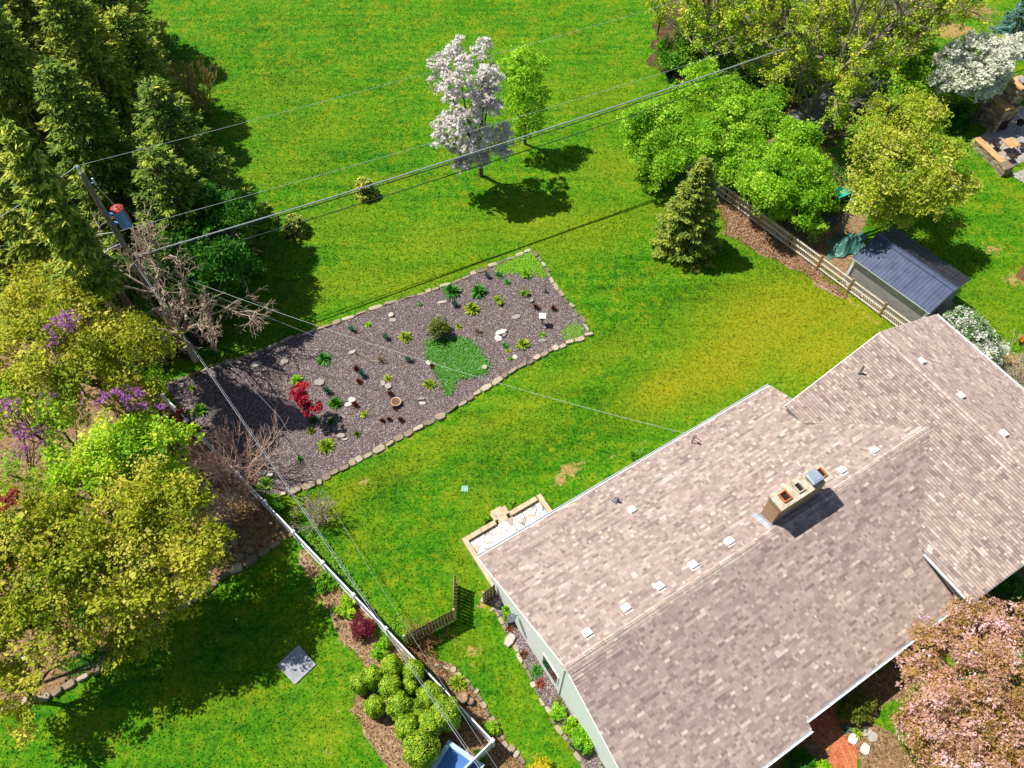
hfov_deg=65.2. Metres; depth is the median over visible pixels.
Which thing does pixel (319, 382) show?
flat rock
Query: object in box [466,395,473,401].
edging stone
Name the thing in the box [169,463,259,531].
bare bush
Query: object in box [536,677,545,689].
leafy plant
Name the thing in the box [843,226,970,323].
shed
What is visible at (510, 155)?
phone cable
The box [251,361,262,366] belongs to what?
flat rock
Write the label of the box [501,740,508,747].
border stone
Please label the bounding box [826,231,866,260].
tarp
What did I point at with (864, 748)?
stepping stone
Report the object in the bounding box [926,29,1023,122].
blossom bush
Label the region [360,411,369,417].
leafy plant
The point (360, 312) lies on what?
edging stone
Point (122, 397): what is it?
redbud tree
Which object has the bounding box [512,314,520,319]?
flat rock
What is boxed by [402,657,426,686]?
arborvitae
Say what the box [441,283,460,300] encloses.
leafy plant
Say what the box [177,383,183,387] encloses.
flat rock
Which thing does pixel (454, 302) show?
iris tuft
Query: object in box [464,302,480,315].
leafy plant
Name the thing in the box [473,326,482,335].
dead grass
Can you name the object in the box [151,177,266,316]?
green tree
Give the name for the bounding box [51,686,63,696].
wall stone
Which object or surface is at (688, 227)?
spruce tree
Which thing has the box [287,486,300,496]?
edging stone
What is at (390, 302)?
edging stone
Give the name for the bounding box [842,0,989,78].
sparse tree
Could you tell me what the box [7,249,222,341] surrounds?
green tree
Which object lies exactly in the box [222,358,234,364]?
edging stone
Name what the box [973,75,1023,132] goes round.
stone fireplace
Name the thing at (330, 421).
leafy plant
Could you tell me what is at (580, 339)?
edging stone
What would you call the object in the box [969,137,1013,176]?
terrace wall
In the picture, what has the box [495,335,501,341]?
flat rock
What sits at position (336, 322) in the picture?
edging stone
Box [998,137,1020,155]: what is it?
garden table
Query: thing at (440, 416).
edging stone
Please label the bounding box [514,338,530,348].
leafy plant
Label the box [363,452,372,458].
edging stone
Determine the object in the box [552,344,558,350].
edging stone
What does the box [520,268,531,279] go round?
leafy plant
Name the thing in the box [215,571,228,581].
wall stone
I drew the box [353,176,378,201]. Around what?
evergreen
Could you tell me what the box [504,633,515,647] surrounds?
flat rock
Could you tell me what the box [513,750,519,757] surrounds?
border stone
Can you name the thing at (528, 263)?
ground cover
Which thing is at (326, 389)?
iris tuft
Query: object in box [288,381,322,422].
red maple
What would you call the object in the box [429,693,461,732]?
arborvitae
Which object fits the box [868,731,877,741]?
stepping stone
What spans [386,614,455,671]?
dry bush
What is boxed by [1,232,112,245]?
neutral wire
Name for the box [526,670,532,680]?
border stone
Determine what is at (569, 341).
edging stone
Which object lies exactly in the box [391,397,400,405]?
clay bowl
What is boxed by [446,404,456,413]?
edging stone
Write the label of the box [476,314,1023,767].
house
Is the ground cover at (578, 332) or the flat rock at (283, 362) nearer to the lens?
the flat rock at (283, 362)
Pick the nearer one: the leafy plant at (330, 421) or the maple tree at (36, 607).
the maple tree at (36, 607)
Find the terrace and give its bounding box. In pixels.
[981,106,1023,165]
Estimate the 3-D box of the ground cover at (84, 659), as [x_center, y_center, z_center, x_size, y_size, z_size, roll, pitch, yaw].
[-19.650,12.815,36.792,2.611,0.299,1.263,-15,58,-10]
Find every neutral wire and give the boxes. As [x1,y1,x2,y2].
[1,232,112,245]
[121,1,881,230]
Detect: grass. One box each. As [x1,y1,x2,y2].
[374,354,386,363]
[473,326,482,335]
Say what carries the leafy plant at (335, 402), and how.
on the mulch bed at (281, 466)
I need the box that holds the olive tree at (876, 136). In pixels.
[837,83,982,235]
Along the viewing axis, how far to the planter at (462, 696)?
35.76 m
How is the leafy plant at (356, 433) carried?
on the mulch bed at (281, 466)
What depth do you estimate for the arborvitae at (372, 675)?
34.95 m
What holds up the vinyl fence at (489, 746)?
on the lawn at (474, 644)
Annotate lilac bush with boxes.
[616,79,723,192]
[677,54,805,187]
[734,115,840,242]
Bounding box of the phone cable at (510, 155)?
[141,0,981,270]
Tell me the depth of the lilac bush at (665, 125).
51.47 m
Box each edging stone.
[168,379,175,384]
[176,376,185,381]
[187,372,195,378]
[196,367,207,373]
[209,363,220,369]
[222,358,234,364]
[236,355,248,360]
[249,349,263,355]
[265,342,278,349]
[279,335,293,343]
[280,491,286,496]
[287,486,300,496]
[301,481,315,490]
[302,329,314,335]
[316,479,321,485]
[317,324,330,329]
[322,473,330,480]
[330,468,338,475]
[332,319,340,325]
[339,464,348,471]
[342,315,354,320]
[349,459,355,466]
[354,455,362,462]
[355,310,366,315]
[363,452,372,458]
[368,304,381,310]
[373,444,385,453]
[384,299,396,305]
[386,440,393,446]
[393,433,403,441]
[404,429,412,437]
[413,424,423,431]
[424,419,434,425]
[434,412,445,420]
[439,282,449,286]
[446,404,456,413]
[458,400,466,406]
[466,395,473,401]
[473,390,480,395]
[477,267,488,272]
[480,383,491,391]
[488,262,496,266]
[492,376,502,385]
[508,367,517,374]
[517,362,526,368]
[533,354,540,360]
[540,351,548,356]
[552,282,558,290]
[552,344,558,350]
[558,290,564,296]
[559,343,565,348]
[565,339,573,344]
[575,336,584,341]
[578,316,585,322]
[584,332,592,336]
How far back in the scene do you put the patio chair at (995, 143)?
55.50 m
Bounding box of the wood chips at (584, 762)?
[486,593,602,767]
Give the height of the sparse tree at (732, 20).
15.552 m
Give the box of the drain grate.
[462,486,467,491]
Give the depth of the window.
35.01 m
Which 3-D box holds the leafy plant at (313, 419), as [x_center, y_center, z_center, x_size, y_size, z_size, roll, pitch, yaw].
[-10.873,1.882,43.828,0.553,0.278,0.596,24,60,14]
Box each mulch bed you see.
[165,250,587,494]
[721,130,868,277]
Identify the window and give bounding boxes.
[542,653,558,684]
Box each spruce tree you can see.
[649,156,722,273]
[984,0,1023,36]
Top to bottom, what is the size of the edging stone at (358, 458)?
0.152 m
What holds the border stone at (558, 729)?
on the lawn at (474, 644)
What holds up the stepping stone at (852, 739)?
on the brick path at (849, 752)
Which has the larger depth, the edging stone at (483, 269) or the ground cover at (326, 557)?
the edging stone at (483, 269)
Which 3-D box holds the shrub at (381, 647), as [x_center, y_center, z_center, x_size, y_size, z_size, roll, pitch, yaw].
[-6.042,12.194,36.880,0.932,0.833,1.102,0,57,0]
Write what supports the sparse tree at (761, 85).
on the grove floor at (660, 34)
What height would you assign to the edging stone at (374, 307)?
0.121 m
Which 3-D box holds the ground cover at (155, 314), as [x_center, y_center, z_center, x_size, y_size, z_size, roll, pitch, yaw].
[-24.311,-6.705,49.208,14.764,0.667,7.908,25,60,15]
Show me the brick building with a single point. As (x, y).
(1020, 274)
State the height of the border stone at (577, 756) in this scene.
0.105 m
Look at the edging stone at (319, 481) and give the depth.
41.78 m
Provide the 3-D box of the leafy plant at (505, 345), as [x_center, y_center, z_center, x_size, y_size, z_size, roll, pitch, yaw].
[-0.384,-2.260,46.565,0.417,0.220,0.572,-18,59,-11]
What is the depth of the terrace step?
54.51 m
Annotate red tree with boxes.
[0,487,20,515]
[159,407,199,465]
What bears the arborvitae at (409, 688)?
on the hedge bed at (302, 559)
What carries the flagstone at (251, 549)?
on the woodland bed at (262, 523)
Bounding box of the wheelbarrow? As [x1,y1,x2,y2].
[832,185,852,204]
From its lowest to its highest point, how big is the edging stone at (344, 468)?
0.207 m
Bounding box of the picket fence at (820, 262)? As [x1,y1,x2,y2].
[684,161,911,326]
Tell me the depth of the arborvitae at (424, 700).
34.14 m
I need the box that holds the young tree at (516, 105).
[496,36,554,144]
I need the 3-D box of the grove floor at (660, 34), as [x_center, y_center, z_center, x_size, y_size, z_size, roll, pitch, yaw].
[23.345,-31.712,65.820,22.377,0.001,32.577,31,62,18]
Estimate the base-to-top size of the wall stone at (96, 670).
0.224 m
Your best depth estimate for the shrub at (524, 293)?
48.53 m
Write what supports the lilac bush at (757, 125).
on the mulch bed at (855, 224)
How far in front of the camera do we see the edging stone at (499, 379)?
45.24 m
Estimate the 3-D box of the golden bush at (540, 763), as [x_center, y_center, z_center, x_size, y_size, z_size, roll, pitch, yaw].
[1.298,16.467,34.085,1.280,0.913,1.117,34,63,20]
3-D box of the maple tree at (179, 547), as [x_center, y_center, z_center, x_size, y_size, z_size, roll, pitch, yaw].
[-15.608,7.740,35.215,7.601,8.670,6.962,-24,60,-15]
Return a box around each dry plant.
[351,401,358,407]
[504,623,514,632]
[519,648,529,658]
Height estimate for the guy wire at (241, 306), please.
6.015 m
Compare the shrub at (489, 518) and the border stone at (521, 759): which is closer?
the border stone at (521, 759)
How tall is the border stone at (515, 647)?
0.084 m
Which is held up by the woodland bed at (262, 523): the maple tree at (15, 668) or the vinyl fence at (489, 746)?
the maple tree at (15, 668)
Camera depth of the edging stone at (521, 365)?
45.81 m
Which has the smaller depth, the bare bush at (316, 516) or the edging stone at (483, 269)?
the bare bush at (316, 516)
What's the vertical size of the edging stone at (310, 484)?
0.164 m
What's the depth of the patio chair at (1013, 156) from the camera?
54.85 m
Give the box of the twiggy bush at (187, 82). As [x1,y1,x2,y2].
[163,57,219,116]
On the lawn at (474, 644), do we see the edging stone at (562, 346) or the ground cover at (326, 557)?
the edging stone at (562, 346)
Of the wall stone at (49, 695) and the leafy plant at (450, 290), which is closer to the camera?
the wall stone at (49, 695)
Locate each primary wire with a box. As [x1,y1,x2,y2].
[1,166,76,216]
[77,0,680,165]
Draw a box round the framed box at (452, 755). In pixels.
[431,739,483,767]
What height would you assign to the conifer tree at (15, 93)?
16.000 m
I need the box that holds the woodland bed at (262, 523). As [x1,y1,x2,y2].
[0,312,299,704]
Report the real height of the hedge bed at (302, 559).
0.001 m
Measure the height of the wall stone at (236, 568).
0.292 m
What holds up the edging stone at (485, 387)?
on the lawn at (474, 644)
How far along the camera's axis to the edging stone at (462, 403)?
44.45 m
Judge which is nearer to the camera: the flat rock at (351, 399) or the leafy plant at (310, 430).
the leafy plant at (310, 430)
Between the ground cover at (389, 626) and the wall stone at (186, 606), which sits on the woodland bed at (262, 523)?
the wall stone at (186, 606)
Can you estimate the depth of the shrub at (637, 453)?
42.39 m
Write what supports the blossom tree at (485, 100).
on the lawn at (474, 644)
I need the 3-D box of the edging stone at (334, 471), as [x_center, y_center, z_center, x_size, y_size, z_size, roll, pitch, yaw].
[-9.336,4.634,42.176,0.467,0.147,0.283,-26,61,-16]
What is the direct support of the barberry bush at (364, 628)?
on the hedge bed at (302, 559)
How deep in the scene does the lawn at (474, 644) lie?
48.17 m
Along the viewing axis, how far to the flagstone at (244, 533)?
40.29 m
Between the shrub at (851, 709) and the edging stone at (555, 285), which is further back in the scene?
the edging stone at (555, 285)
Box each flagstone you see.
[230,537,237,544]
[236,553,243,561]
[241,530,247,536]
[245,546,253,552]
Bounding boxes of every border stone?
[450,666,455,672]
[480,701,486,708]
[495,600,501,607]
[498,616,504,624]
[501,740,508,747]
[508,744,515,752]
[512,644,518,651]
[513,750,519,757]
[516,652,522,663]
[518,755,525,763]
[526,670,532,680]
[545,706,551,713]
[554,725,562,735]
[562,734,568,740]
[574,752,581,761]
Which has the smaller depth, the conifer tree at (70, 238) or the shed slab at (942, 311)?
the conifer tree at (70, 238)
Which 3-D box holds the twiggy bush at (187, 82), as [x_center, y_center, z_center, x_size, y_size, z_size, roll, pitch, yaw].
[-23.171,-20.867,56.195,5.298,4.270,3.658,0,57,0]
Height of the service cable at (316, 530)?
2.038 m
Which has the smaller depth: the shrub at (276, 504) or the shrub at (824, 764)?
the shrub at (824, 764)
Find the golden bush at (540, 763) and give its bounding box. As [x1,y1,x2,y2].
[528,752,549,767]
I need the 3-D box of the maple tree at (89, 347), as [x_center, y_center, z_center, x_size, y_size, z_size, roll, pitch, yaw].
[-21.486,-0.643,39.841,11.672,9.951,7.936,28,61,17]
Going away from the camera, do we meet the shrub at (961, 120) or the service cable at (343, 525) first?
the service cable at (343, 525)
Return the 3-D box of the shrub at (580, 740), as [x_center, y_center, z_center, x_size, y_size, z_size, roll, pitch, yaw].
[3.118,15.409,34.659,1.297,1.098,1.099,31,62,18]
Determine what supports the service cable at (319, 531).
attached to the utility pole
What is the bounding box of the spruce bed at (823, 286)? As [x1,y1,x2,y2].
[715,188,848,298]
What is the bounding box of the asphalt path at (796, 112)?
[788,70,897,132]
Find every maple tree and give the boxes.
[0,256,186,429]
[0,364,212,548]
[0,471,115,675]
[0,616,175,750]
[38,447,237,646]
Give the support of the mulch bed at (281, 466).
on the lawn at (474, 644)
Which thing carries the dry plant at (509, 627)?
on the wood chips at (584, 762)
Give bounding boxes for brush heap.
[996,329,1023,387]
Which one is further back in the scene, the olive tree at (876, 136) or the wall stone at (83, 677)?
the olive tree at (876, 136)
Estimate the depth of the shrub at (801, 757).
34.14 m
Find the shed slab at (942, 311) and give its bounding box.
[839,281,954,325]
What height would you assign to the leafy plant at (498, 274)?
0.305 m
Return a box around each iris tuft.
[322,385,331,392]
[357,368,364,376]
[382,332,389,339]
[403,355,411,360]
[451,299,457,305]
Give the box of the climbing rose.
[501,605,510,622]
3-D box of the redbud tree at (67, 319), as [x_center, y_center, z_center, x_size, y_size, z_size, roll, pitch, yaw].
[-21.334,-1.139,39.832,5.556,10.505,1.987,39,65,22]
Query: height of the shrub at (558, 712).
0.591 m
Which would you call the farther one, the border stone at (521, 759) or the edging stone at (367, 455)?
the edging stone at (367, 455)
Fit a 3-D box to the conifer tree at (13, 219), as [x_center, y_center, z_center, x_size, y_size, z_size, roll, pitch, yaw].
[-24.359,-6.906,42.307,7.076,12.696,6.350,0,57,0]
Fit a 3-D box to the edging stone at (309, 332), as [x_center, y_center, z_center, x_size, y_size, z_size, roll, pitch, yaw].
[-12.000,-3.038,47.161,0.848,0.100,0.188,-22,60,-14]
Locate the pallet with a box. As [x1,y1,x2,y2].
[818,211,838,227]
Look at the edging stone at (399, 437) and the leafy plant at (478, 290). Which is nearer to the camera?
the edging stone at (399, 437)
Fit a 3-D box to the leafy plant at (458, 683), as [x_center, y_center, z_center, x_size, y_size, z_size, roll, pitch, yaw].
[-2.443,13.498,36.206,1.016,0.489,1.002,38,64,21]
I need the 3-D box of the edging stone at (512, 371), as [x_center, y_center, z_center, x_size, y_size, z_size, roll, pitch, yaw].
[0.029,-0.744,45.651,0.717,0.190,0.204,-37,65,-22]
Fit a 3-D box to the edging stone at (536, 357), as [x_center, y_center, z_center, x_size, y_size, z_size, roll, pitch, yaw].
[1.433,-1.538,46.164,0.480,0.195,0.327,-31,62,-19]
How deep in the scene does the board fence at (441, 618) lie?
36.86 m
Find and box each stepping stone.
[848,733,857,744]
[860,742,869,754]
[861,726,871,736]
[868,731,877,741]
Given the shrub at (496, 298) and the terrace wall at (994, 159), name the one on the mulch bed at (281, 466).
the shrub at (496, 298)
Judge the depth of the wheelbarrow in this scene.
52.75 m
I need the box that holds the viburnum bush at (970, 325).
[941,303,1009,367]
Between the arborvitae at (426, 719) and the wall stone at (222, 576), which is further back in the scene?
the wall stone at (222, 576)
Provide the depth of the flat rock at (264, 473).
42.07 m
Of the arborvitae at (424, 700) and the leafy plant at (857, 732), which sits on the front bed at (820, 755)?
the leafy plant at (857, 732)
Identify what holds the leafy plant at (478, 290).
on the mulch bed at (281, 466)
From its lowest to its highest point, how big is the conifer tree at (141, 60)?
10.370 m
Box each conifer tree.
[0,0,108,134]
[0,8,109,195]
[0,100,51,199]
[0,116,168,364]
[0,151,146,356]
[0,178,84,346]
[18,5,79,47]
[32,53,166,259]
[33,0,170,168]
[72,0,174,57]
[77,0,195,99]
[104,3,212,147]
[129,139,266,311]
[131,75,270,256]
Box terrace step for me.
[1011,169,1023,181]
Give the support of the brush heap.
on the lawn at (474, 644)
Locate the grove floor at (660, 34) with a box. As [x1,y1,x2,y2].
[647,0,937,147]
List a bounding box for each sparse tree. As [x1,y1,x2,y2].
[644,0,809,78]
[695,0,882,142]
[711,0,796,21]
[745,0,920,134]
[780,0,1007,83]
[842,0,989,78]
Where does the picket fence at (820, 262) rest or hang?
on the lawn at (474, 644)
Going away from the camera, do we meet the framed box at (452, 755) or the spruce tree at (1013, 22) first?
the framed box at (452, 755)
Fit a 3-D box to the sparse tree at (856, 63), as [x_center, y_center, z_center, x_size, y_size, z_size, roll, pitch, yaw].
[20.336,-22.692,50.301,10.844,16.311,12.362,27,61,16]
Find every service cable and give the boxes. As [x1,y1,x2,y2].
[133,261,478,767]
[136,263,481,767]
[138,261,495,765]
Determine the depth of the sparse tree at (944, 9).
53.43 m
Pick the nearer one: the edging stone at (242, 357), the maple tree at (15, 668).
the maple tree at (15, 668)
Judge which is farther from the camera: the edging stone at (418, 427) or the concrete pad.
the edging stone at (418, 427)
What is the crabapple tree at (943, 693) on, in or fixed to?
on the lawn at (474, 644)
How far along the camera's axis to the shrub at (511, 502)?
41.00 m
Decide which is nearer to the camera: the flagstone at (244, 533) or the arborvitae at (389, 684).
the arborvitae at (389, 684)
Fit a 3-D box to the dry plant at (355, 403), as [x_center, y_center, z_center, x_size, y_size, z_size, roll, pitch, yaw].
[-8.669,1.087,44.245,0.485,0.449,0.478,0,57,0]
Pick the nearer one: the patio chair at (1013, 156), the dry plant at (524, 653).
the dry plant at (524, 653)
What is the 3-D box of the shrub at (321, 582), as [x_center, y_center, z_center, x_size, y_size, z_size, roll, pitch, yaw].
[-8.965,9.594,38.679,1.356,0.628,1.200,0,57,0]
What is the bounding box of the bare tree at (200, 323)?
[71,202,277,362]
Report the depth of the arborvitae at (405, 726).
33.42 m
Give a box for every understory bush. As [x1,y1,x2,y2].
[653,0,835,77]
[868,33,952,108]
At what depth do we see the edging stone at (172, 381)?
45.18 m
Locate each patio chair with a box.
[990,137,1000,148]
[1005,153,1021,161]
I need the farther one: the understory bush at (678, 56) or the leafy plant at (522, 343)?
the understory bush at (678, 56)
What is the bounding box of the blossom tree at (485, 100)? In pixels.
[426,34,514,176]
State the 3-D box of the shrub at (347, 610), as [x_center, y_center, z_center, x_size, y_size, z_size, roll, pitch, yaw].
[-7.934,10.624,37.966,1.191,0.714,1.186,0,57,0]
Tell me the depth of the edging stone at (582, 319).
47.66 m
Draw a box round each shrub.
[270,498,285,511]
[312,571,338,593]
[333,594,355,619]
[370,637,391,659]
[424,316,451,338]
[473,749,485,767]
[483,513,492,522]
[483,720,499,735]
[494,295,502,304]
[507,498,518,508]
[519,286,529,295]
[548,701,566,720]
[560,716,578,735]
[567,724,593,756]
[629,446,646,460]
[781,746,815,767]
[813,759,831,767]
[834,685,877,726]
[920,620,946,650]
[935,99,973,133]
[989,572,1023,603]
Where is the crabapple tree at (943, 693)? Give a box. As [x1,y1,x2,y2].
[888,591,1023,767]
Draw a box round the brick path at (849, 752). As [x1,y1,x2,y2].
[805,705,856,767]
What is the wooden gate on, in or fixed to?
attached to the board fence at (441, 618)
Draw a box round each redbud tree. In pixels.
[0,392,59,493]
[42,309,84,391]
[81,384,166,424]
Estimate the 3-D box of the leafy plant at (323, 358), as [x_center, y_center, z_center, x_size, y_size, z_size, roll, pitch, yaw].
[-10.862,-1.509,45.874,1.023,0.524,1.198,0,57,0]
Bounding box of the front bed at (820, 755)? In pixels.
[761,568,1023,767]
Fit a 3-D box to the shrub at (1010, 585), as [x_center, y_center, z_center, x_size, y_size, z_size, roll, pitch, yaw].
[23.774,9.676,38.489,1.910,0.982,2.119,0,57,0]
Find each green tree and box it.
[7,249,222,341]
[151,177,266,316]
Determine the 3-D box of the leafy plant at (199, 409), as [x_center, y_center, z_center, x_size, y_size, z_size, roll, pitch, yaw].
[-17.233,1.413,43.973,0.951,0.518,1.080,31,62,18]
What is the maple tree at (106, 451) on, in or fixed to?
on the woodland bed at (262, 523)
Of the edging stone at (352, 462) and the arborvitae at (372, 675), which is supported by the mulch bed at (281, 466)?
the edging stone at (352, 462)
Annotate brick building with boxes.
[1015,265,1023,281]
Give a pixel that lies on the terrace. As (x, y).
(988, 137)
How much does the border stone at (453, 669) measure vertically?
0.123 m
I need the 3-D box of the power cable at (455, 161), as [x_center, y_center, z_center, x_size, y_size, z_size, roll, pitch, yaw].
[-0.738,-14.019,46.880,42.133,0.504,0.056,-22,60,-14]
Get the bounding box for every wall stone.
[21,695,36,705]
[37,692,51,702]
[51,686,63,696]
[63,679,75,690]
[76,673,89,682]
[91,661,105,675]
[178,599,191,611]
[203,581,217,593]
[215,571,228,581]
[230,563,242,573]
[243,554,257,567]
[258,547,269,556]
[270,541,280,548]
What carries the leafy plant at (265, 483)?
on the mulch bed at (281, 466)
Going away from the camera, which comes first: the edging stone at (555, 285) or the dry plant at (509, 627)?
the dry plant at (509, 627)
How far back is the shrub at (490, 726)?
35.04 m
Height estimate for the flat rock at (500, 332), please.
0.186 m
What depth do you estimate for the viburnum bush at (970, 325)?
44.73 m
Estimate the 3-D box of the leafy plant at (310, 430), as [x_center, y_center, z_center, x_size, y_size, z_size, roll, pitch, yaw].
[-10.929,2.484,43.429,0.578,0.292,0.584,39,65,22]
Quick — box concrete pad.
[277,645,315,684]
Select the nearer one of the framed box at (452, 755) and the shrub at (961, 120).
the framed box at (452, 755)
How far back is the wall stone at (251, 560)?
39.34 m
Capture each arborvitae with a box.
[348,671,368,696]
[361,664,383,691]
[362,693,385,718]
[378,673,402,700]
[380,653,403,679]
[385,689,412,721]
[393,712,419,741]
[401,726,440,767]
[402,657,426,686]
[402,677,419,698]
[408,698,419,713]
[413,706,423,720]
[415,680,443,709]
[418,708,442,740]
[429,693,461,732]
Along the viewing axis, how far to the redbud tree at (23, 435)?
35.59 m
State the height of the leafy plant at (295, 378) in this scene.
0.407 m
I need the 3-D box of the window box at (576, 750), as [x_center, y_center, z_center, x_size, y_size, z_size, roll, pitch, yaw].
[2.972,15.847,34.835,0.919,0.300,0.400,33,63,19]
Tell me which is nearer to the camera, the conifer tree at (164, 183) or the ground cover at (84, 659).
the ground cover at (84, 659)
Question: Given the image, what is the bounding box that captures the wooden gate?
[453,574,456,611]
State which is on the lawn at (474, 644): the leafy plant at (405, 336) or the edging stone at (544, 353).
the edging stone at (544, 353)
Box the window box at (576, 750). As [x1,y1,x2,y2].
[569,742,591,758]
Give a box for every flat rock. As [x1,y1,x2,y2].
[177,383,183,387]
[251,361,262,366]
[257,470,266,476]
[280,359,287,365]
[314,379,324,385]
[336,433,345,438]
[344,402,351,407]
[348,397,355,402]
[385,383,391,389]
[495,329,507,334]
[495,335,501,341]
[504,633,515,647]
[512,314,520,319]
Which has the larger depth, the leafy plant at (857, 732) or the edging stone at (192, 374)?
the edging stone at (192, 374)
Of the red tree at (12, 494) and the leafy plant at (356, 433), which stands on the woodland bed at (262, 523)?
the red tree at (12, 494)
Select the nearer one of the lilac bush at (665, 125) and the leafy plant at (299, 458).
the leafy plant at (299, 458)
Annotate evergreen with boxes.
[283,212,307,241]
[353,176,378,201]
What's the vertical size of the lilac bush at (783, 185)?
5.484 m
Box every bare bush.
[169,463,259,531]
[171,407,289,511]
[288,482,336,535]
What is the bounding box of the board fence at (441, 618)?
[402,608,456,645]
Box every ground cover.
[58,647,105,678]
[85,236,204,368]
[293,530,369,606]
[366,610,403,640]
[422,334,491,397]
[492,249,550,278]
[559,321,587,343]
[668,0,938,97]
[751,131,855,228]
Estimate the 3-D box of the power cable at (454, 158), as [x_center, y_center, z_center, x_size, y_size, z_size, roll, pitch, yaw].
[-0.737,-14.138,46.751,42.107,0.419,0.080,-22,60,-14]
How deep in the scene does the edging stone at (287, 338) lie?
46.81 m
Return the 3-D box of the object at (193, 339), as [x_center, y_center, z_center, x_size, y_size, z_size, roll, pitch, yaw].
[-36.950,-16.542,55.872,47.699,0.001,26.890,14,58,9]
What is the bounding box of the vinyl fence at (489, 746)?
[160,393,494,767]
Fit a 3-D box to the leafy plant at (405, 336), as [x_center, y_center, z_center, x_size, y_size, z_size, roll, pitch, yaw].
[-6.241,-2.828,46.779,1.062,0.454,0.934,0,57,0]
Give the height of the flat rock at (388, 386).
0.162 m
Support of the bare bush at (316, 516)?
on the lawn at (474, 644)
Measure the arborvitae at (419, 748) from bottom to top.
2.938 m
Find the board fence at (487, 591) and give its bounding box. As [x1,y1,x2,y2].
[482,584,494,603]
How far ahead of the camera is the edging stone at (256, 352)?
46.30 m
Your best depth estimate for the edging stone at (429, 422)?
43.77 m
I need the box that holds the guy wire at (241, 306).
[138,264,348,349]
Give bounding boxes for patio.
[462,493,551,592]
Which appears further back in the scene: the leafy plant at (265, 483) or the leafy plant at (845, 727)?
the leafy plant at (265, 483)
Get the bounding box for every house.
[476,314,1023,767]
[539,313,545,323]
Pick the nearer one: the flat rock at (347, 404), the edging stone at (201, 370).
the flat rock at (347, 404)
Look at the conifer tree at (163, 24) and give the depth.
59.70 m
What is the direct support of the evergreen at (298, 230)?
on the lawn at (474, 644)
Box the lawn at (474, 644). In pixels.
[0,0,1023,767]
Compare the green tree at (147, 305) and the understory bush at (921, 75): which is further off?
the understory bush at (921, 75)
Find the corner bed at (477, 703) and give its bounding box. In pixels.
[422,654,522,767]
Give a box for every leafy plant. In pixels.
[190,402,207,416]
[255,476,273,493]
[289,374,302,383]
[296,456,303,463]
[305,426,315,434]
[310,416,317,424]
[316,352,331,366]
[317,437,335,455]
[327,397,342,408]
[327,417,336,424]
[352,431,361,438]
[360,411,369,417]
[384,374,392,381]
[399,331,412,342]
[422,378,436,389]
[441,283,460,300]
[446,672,469,691]
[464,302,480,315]
[471,284,488,298]
[493,271,503,278]
[501,342,508,348]
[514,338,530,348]
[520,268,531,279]
[528,663,542,679]
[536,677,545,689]
[553,696,564,705]
[838,722,852,736]
[851,727,863,740]
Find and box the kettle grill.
[1012,119,1023,132]
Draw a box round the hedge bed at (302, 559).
[298,544,488,767]
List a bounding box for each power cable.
[133,45,794,256]
[134,49,793,259]
[795,2,930,45]
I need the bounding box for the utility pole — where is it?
[76,166,172,329]
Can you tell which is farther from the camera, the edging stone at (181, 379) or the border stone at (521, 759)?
the edging stone at (181, 379)
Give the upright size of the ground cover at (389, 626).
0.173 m
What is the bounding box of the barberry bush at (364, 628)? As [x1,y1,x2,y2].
[350,609,375,640]
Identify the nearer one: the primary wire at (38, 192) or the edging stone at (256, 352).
the primary wire at (38, 192)

